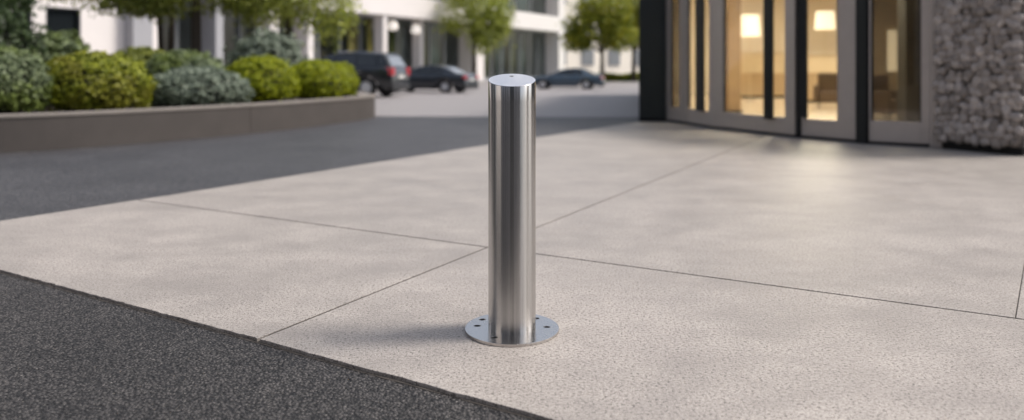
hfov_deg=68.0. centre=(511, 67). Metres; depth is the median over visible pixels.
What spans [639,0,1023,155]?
entrance building
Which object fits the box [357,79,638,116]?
parking area
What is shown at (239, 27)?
window
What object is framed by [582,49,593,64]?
window
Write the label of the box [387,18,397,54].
window
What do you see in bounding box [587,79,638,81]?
lawn
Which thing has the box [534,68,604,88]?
saloon car
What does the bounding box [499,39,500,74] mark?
window
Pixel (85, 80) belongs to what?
rounded shrub
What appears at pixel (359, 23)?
window
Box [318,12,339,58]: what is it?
window
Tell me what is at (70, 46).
loose shrub
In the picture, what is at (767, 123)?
door
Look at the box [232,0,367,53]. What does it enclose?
broadleaf tree
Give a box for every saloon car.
[395,65,478,92]
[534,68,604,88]
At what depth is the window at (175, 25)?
38.96 m
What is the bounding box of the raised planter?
[0,92,375,152]
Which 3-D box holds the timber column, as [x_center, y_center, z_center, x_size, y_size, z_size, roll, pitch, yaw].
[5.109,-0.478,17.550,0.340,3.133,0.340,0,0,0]
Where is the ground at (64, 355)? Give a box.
[0,273,533,419]
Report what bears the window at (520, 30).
in the office building at (536, 30)
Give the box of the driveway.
[0,116,638,220]
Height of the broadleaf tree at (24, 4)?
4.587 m
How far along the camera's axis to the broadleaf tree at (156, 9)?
19.89 m
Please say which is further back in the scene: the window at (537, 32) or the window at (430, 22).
the window at (537, 32)
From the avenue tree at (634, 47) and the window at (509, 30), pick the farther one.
the window at (509, 30)
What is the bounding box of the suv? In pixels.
[321,51,409,95]
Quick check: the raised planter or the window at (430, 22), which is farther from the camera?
the window at (430, 22)
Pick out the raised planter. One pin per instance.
(59, 129)
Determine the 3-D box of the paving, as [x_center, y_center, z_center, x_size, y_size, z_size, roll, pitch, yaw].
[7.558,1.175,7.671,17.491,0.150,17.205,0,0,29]
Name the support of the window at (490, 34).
in the office building at (536, 30)
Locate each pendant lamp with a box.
[388,20,397,30]
[411,24,420,33]
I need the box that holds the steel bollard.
[465,74,558,346]
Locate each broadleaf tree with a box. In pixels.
[2,0,56,30]
[44,0,185,52]
[78,0,297,53]
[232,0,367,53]
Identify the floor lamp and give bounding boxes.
[741,14,760,100]
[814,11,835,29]
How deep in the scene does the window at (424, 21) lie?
58.93 m
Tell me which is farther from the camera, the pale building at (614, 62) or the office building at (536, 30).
the pale building at (614, 62)
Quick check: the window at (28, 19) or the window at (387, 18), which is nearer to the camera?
the window at (28, 19)
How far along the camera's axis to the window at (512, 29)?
72.06 m
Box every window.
[12,5,30,36]
[46,7,79,39]
[174,6,176,48]
[177,0,190,48]
[238,13,240,39]
[316,14,317,58]
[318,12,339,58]
[340,14,360,51]
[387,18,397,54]
[424,21,429,64]
[430,22,444,64]
[457,29,458,68]
[484,34,490,78]
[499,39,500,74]
[501,30,510,73]
[512,29,519,73]
[515,0,530,12]
[520,30,528,75]
[529,31,536,76]
[537,32,544,76]
[565,48,566,64]
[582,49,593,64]
[608,49,619,64]
[635,50,638,64]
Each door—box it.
[683,0,713,128]
[714,0,795,137]
[800,0,854,142]
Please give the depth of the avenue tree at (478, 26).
56.59 m
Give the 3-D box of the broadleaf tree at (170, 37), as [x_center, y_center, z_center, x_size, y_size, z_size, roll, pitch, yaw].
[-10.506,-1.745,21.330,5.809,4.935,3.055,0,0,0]
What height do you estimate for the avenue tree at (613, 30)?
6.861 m
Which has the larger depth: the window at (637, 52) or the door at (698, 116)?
the window at (637, 52)
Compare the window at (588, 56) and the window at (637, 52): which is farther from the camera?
the window at (637, 52)
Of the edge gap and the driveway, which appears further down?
the edge gap
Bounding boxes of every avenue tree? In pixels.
[432,0,518,74]
[556,0,638,75]
[607,0,638,81]
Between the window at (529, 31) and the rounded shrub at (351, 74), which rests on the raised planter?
the rounded shrub at (351, 74)
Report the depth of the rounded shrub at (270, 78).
14.40 m
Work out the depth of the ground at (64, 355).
2.74 m
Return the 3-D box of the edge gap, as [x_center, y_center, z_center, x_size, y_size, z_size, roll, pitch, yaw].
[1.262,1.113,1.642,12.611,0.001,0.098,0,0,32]
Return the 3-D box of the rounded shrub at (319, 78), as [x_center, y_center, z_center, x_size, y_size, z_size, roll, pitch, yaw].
[-4.145,0.256,16.007,1.494,0.928,1.492,0,0,0]
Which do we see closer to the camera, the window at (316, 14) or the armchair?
the armchair
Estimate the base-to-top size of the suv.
1.751 m
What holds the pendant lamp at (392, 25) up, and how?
hanging from the office building at (536, 30)
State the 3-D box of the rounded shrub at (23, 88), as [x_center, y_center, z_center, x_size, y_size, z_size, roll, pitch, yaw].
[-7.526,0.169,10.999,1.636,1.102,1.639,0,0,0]
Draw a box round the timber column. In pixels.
[726,0,741,112]
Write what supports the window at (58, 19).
in the office building at (536, 30)
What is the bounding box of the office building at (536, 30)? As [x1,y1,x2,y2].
[2,0,564,83]
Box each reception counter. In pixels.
[741,52,784,97]
[808,54,836,102]
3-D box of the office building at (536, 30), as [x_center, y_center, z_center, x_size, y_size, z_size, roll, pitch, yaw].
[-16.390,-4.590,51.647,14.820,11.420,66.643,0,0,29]
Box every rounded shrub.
[0,44,56,113]
[38,49,158,111]
[144,49,230,79]
[149,64,255,107]
[224,54,300,102]
[288,59,350,99]
[335,61,359,96]
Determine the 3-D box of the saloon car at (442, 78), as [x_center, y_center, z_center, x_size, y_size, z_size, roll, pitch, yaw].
[-3.795,0.491,34.198,4.376,1.258,1.897,0,0,20]
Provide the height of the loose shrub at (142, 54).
1.074 m
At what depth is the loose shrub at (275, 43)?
18.50 m
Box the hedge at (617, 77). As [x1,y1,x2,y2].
[596,72,638,80]
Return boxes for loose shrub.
[0,0,63,58]
[21,30,90,62]
[111,46,165,66]
[222,26,309,65]
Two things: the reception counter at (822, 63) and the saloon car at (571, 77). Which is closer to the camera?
the reception counter at (822, 63)
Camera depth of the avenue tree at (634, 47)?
59.72 m
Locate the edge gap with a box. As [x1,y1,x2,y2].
[0,272,539,419]
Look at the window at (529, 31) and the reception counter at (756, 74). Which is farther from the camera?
the window at (529, 31)
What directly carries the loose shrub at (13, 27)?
on the raised planter
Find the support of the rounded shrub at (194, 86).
on the raised planter
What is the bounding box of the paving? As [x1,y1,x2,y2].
[0,121,1023,419]
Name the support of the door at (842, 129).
in the entrance building at (944, 74)
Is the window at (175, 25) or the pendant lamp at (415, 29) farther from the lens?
the pendant lamp at (415, 29)
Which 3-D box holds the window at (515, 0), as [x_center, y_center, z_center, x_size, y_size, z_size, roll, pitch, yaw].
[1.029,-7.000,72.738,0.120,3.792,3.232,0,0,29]
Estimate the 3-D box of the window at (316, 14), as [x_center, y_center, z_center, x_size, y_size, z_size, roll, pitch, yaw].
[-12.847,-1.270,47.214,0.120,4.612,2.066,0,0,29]
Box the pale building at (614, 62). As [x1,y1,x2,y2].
[565,0,638,73]
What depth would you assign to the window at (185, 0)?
39.05 m
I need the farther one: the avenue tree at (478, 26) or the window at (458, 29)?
the window at (458, 29)
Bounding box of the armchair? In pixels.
[813,73,836,107]
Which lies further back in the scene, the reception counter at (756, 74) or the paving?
the reception counter at (756, 74)
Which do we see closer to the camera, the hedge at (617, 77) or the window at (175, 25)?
the window at (175, 25)
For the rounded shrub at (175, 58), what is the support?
on the raised planter
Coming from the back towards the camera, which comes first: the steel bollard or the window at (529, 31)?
the window at (529, 31)
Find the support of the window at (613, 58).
in the pale building at (614, 62)
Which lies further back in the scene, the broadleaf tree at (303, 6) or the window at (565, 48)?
the window at (565, 48)
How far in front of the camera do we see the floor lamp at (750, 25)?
24.74 m

